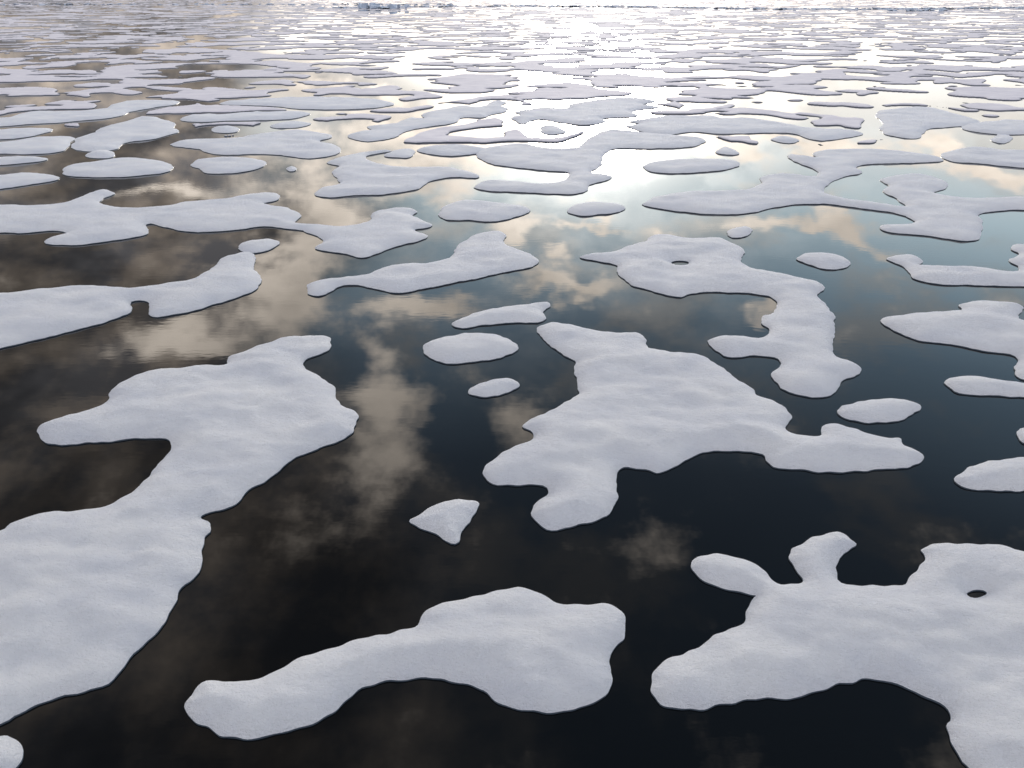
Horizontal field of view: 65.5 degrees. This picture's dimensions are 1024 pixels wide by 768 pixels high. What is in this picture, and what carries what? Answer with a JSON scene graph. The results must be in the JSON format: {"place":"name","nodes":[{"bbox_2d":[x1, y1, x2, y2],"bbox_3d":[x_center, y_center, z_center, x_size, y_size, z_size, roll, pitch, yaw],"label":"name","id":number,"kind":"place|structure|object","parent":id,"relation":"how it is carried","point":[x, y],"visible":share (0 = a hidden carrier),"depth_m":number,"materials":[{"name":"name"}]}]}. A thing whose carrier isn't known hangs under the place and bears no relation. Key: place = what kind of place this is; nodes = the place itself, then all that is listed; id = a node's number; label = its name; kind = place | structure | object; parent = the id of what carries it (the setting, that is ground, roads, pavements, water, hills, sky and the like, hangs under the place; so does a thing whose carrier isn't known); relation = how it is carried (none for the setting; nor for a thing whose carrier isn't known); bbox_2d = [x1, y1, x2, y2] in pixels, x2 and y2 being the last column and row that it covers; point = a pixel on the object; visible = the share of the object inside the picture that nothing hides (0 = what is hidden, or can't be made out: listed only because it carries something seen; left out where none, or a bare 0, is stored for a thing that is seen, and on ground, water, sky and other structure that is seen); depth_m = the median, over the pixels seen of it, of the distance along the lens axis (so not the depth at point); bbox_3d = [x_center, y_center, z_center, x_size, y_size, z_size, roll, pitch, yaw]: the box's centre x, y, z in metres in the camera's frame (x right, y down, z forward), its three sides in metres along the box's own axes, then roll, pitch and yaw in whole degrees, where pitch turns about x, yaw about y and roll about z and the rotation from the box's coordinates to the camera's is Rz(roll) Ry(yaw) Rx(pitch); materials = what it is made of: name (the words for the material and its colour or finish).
{"place":"outdoors","nodes":[
{"label":"outdoors","id":0,"kind":"place"},
{"bbox_2d":[0,0,1023,767],"bbox_3d":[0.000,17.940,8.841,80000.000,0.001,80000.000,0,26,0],"label":"sea water","id":1,"kind":"structure","parent":0,"point":[320,550],"depth_m":43.21,"materials":[{"name":"black liquid"}]},
{"bbox_2d":[0,735,23,767],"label":"ice floe","id":2,"kind":"object","parent":1,"relation":"on","point":[11,753],"visible":0.97,"depth_m":23.09,"materials":[{"name":"white ice"}]},
{"bbox_2d":[0,156,47,165],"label":"ice floe","id":3,"kind":"object","parent":1,"relation":"on","point":[10,160],"visible":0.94,"depth_m":103.76,"materials":[{"name":"white"}]},
{"bbox_2d":[0,128,52,139],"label":"ice floe","id":4,"kind":"object","parent":1,"relation":"on","point":[12,133],"visible":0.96,"depth_m":123.62,"materials":[{"name":"white"}]},
{"bbox_2d":[0,172,59,188],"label":"ice floe","id":5,"kind":"object","parent":1,"relation":"on","point":[13,180],"visible":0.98,"depth_m":92.78,"materials":[{"name":"white"}]},
{"bbox_2d":[0,136,74,154],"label":"ice floe","id":6,"kind":"object","parent":1,"relation":"on","point":[42,145],"visible":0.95,"depth_m":112.70,"materials":[{"name":"white ice"}]},
{"bbox_2d":[0,100,179,126],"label":"ice floe","id":7,"kind":"object","parent":1,"relation":"on","point":[51,117],"visible":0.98,"depth_m":141.95,"materials":[{"name":"white"}]},
{"bbox_2d":[85,150,114,158],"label":"ice floe","id":8,"kind":"object","parent":1,"relation":"on","point":[101,154],"visible":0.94,"depth_m":107.34,"materials":[{"name":"white"}]},
{"bbox_2d":[62,157,173,177],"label":"ice floe","id":9,"kind":"object","parent":1,"relation":"on","point":[121,167],"visible":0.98,"depth_m":98.42,"materials":[{"name":"white ice"}]},
{"bbox_2d":[71,116,178,151],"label":"ice floe","id":10,"kind":"object","parent":1,"relation":"on","point":[116,136],"visible":0.97,"depth_m":122.18,"materials":[{"name":"white ice"}]},
{"bbox_2d":[0,252,261,348],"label":"ice floe","id":11,"kind":"object","parent":1,"relation":"on","point":[26,316],"visible":0.98,"depth_m":56.44,"materials":[{"name":"white"}]},
{"bbox_2d":[0,335,358,725],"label":"ice floe","id":12,"kind":"object","parent":1,"relation":"on","point":[88,599],"visible":0.97,"depth_m":33.27,"materials":[{"name":"white"}]},
{"bbox_2d":[0,189,431,257],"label":"ice floe","id":13,"kind":"object","parent":1,"relation":"on","point":[88,219],"visible":0.98,"depth_m":75.57,"materials":[{"name":"white"}]},
{"bbox_2d":[211,125,239,132],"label":"ice floe","id":14,"kind":"object","parent":1,"relation":"on","point":[225,129],"visible":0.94,"depth_m":126.96,"materials":[{"name":"white ice"}]},
{"bbox_2d":[190,157,266,173],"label":"ice floe","id":15,"kind":"object","parent":1,"relation":"on","point":[223,165],"visible":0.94,"depth_m":100.52,"materials":[{"name":"white"}]},
{"bbox_2d":[180,111,309,121],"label":"ice floe","id":16,"kind":"object","parent":1,"relation":"on","point":[260,116],"visible":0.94,"depth_m":139.23,"materials":[{"name":"white"}]},
{"bbox_2d":[170,129,340,158],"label":"ice floe","id":17,"kind":"object","parent":1,"relation":"on","point":[302,144],"visible":0.96,"depth_m":113.42,"materials":[{"name":"white ice"}]},
{"bbox_2d":[238,239,279,253],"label":"ice floe","id":18,"kind":"object","parent":1,"relation":"on","point":[258,246],"visible":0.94,"depth_m":68.87,"materials":[{"name":"white"}]},
{"bbox_2d":[270,121,310,128],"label":"ice floe","id":19,"kind":"object","parent":1,"relation":"on","point":[292,124],"visible":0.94,"depth_m":131.23,"materials":[{"name":"white"}]},
{"bbox_2d":[286,166,296,171],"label":"ice floe","id":20,"kind":"object","parent":1,"relation":"on","point":[291,169],"visible":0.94,"depth_m":99.15,"materials":[{"name":"white"}]},
{"bbox_2d":[220,96,393,109],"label":"ice floe","id":21,"kind":"object","parent":1,"relation":"on","point":[327,103],"visible":0.94,"depth_m":156.37,"materials":[{"name":"white ice"}]},
{"bbox_2d":[314,150,478,197],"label":"ice floe","id":22,"kind":"object","parent":1,"relation":"on","point":[357,174],"visible":0.99,"depth_m":94.27,"materials":[{"name":"white ice"}]},
{"bbox_2d":[384,149,414,157],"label":"ice floe","id":23,"kind":"object","parent":1,"relation":"on","point":[403,153],"visible":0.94,"depth_m":107.80,"materials":[{"name":"white"}]},
{"bbox_2d":[184,587,625,740],"bbox_3d":[-3.112,8.978,26.735,14.564,0.758,5.857,-3,26,-5],"label":"ice floe","id":24,"kind":"object","parent":1,"relation":"on","point":[521,649],"visible":0.96,"depth_m":25.93,"materials":[{"name":"white ice"}]},
{"bbox_2d":[307,231,538,296],"bbox_3d":[-5.386,-9.396,63.956,9.989,0.814,21.868,22,33,37],"label":"ice floe","id":25,"kind":"object","parent":1,"relation":"on","point":[481,255],"visible":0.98,"depth_m":62.69,"materials":[{"name":"white"}]},
{"bbox_2d":[348,100,507,141],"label":"ice floe","id":26,"kind":"object","parent":1,"relation":"on","point":[451,115],"visible":0.97,"depth_m":134.54,"materials":[{"name":"white"}]},
{"bbox_2d":[409,499,478,544],"bbox_3d":[-2.484,5.607,33.721,2.650,0.628,2.905,19,32,33],"label":"ice floe","id":27,"kind":"object","parent":1,"relation":"on","point":[448,522],"visible":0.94,"depth_m":33.24,"materials":[{"name":"white"}]},
{"bbox_2d":[417,144,484,155],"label":"ice floe","id":28,"kind":"object","parent":1,"relation":"on","point":[451,150],"visible":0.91,"depth_m":110.24,"materials":[{"name":"white"}]},
{"bbox_2d":[423,333,518,364],"bbox_3d":[-2.639,-2.324,49.694,5.759,0.736,4.496,-12,29,-23],"label":"ice floe","id":29,"kind":"object","parent":1,"relation":"on","point":[462,348],"visible":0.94,"depth_m":48.90,"materials":[{"name":"white"}]},
{"bbox_2d":[438,200,529,221],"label":"ice floe","id":30,"kind":"object","parent":1,"relation":"on","point":[476,210],"visible":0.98,"depth_m":79.19,"materials":[{"name":"white ice"}]},
{"bbox_2d":[468,378,519,397],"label":"ice floe","id":31,"kind":"object","parent":1,"relation":"on","point":[495,387],"visible":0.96,"depth_m":44.28,"materials":[{"name":"white"}]},
{"bbox_2d":[452,302,549,328],"bbox_3d":[-0.473,-4.642,54.443,7.664,0.695,3.510,-9,28,-17],"label":"ice floe","id":32,"kind":"object","parent":1,"relation":"on","point":[528,313],"visible":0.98,"depth_m":53.83,"materials":[{"name":"white"}]},
{"bbox_2d":[0,0,1023,144],"bbox_3d":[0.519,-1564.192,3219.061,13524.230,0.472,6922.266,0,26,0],"label":"distant ice floes","id":33,"kind":"object","parent":1,"relation":"on","point":[127,75],"visible":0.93,"depth_m":282.62,"materials":[{"name":"white ice"}]},
{"bbox_2d":[3,3,1023,11],"bbox_3d":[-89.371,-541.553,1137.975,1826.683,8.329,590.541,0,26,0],"label":"ice pressure ridge","id":34,"kind":"structure","parent":1,"relation":"on","point":[391,6],"depth_m":1058.93,"materials":[{"name":"white ice"}]},
{"bbox_2d":[540,125,565,134],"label":"ice floe","id":35,"kind":"object","parent":1,"relation":"on","point":[551,130],"visible":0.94,"depth_m":125.97,"materials":[{"name":"white"}]},
{"bbox_2d":[511,97,658,124],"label":"ice floe","id":36,"kind":"object","parent":1,"relation":"on","point":[594,112],"visible":0.98,"depth_m":144.63,"materials":[{"name":"white"}]},
{"bbox_2d":[474,129,705,194],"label":"ice floe","id":37,"kind":"object","parent":1,"relation":"on","point":[580,163],"visible":0.95,"depth_m":105.12,"materials":[{"name":"white"}]},
{"bbox_2d":[567,202,624,215],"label":"ice floe","id":38,"kind":"object","parent":1,"relation":"on","point":[592,208],"visible":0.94,"depth_m":80.35,"materials":[{"name":"white ice"}]},
{"bbox_2d":[643,158,739,173],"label":"ice floe","id":39,"kind":"object","parent":1,"relation":"on","point":[686,166],"visible":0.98,"depth_m":99.91,"materials":[{"name":"white ice"}]},
{"bbox_2d":[483,322,923,531],"bbox_3d":[9.178,0.857,43.095,21.074,0.864,22.952,0,26,0],"label":"ice floe","id":40,"kind":"object","parent":1,"relation":"on","point":[636,403],"visible":0.96,"depth_m":39.30,"materials":[{"name":"white ice"}]},
{"bbox_2d":[580,234,860,397],"bbox_3d":[16.586,-6.761,58.602,14.555,0.820,31.772,-9,28,-18],"label":"ice floe","id":41,"kind":"object","parent":1,"relation":"on","point":[797,340],"visible":0.98,"depth_m":58.41,"materials":[{"name":"white"}]},
{"bbox_2d":[715,146,738,154],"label":"ice floe","id":42,"kind":"object","parent":1,"relation":"on","point":[725,150],"visible":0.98,"depth_m":109.33,"materials":[{"name":"white ice"}]},
{"bbox_2d":[727,226,752,237],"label":"ice floe","id":43,"kind":"object","parent":1,"relation":"on","point":[741,232],"visible":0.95,"depth_m":72.92,"materials":[{"name":"white ice"}]},
{"bbox_2d":[625,115,862,140],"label":"ice floe","id":44,"kind":"object","parent":1,"relation":"on","point":[680,124],"visible":0.96,"depth_m":127.72,"materials":[{"name":"white"}]},
{"bbox_2d":[771,136,798,143],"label":"ice floe","id":45,"kind":"object","parent":1,"relation":"on","point":[785,139],"visible":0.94,"depth_m":118.26,"materials":[{"name":"white"}]},
{"bbox_2d":[796,252,850,269],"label":"ice floe","id":46,"kind":"object","parent":1,"relation":"on","point":[825,261],"visible":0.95,"depth_m":64.95,"materials":[{"name":"white ice"}]},
{"bbox_2d":[642,148,1023,241],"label":"ice floe","id":47,"kind":"object","parent":1,"relation":"on","point":[928,210],"visible":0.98,"depth_m":83.90,"materials":[{"name":"white"}]},
{"bbox_2d":[650,532,1023,767],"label":"ice floe","id":48,"kind":"object","parent":1,"relation":"on","point":[931,630],"visible":0.98,"depth_m":26.78,"materials":[{"name":"white"}]},
{"bbox_2d":[837,398,920,423],"bbox_3d":[19.588,1.409,42.256,4.900,0.615,2.421,-7,27,-14],"label":"ice floe","id":49,"kind":"object","parent":1,"relation":"on","point":[886,410],"visible":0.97,"depth_m":41.80,"materials":[{"name":"white ice"}]},
{"bbox_2d":[875,106,978,138],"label":"ice floe","id":50,"kind":"object","parent":1,"relation":"on","point":[916,122],"visible":0.98,"depth_m":134.67,"materials":[{"name":"white ice"}]},
{"bbox_2d":[880,300,1023,380],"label":"ice floe","id":51,"kind":"object","parent":1,"relation":"on","point":[987,326],"visible":0.98,"depth_m":51.80,"materials":[{"name":"white ice"}]},
{"bbox_2d":[886,244,1023,286],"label":"ice floe","id":52,"kind":"object","parent":1,"relation":"on","point":[951,275],"visible":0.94,"depth_m":61.69,"materials":[{"name":"white ice"}]},
{"bbox_2d":[941,147,1023,167],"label":"ice floe","id":53,"kind":"object","parent":1,"relation":"on","point":[996,157],"visible":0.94,"depth_m":105.22,"materials":[{"name":"white ice"}]},
{"bbox_2d":[944,376,1023,397],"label":"ice floe","id":54,"kind":"object","parent":1,"relation":"on","point":[974,385],"visible":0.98,"depth_m":44.32,"materials":[{"name":"white ice"}]},
{"bbox_2d":[954,457,1023,491],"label":"ice floe","id":55,"kind":"object","parent":1,"relation":"on","point":[1005,475],"visible":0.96,"depth_m":36.02,"materials":[{"name":"white"}]},
{"bbox_2d":[961,119,1023,134],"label":"ice floe","id":56,"kind":"object","parent":1,"relation":"on","point":[1010,127],"visible":0.97,"depth_m":128.26,"materials":[{"name":"white"}]},
{"bbox_2d":[990,134,1012,143],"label":"ice floe","id":57,"kind":"object","parent":1,"relation":"on","point":[1002,138],"visible":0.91,"depth_m":118.91,"materials":[{"name":"white"}]},
{"bbox_2d":[1016,428,1023,443],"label":"ice floe","id":58,"kind":"object","parent":1,"relation":"on","point":[1020,434],"visible":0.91,"depth_m":39.78,"materials":[{"name":"white ice"}]}
]}

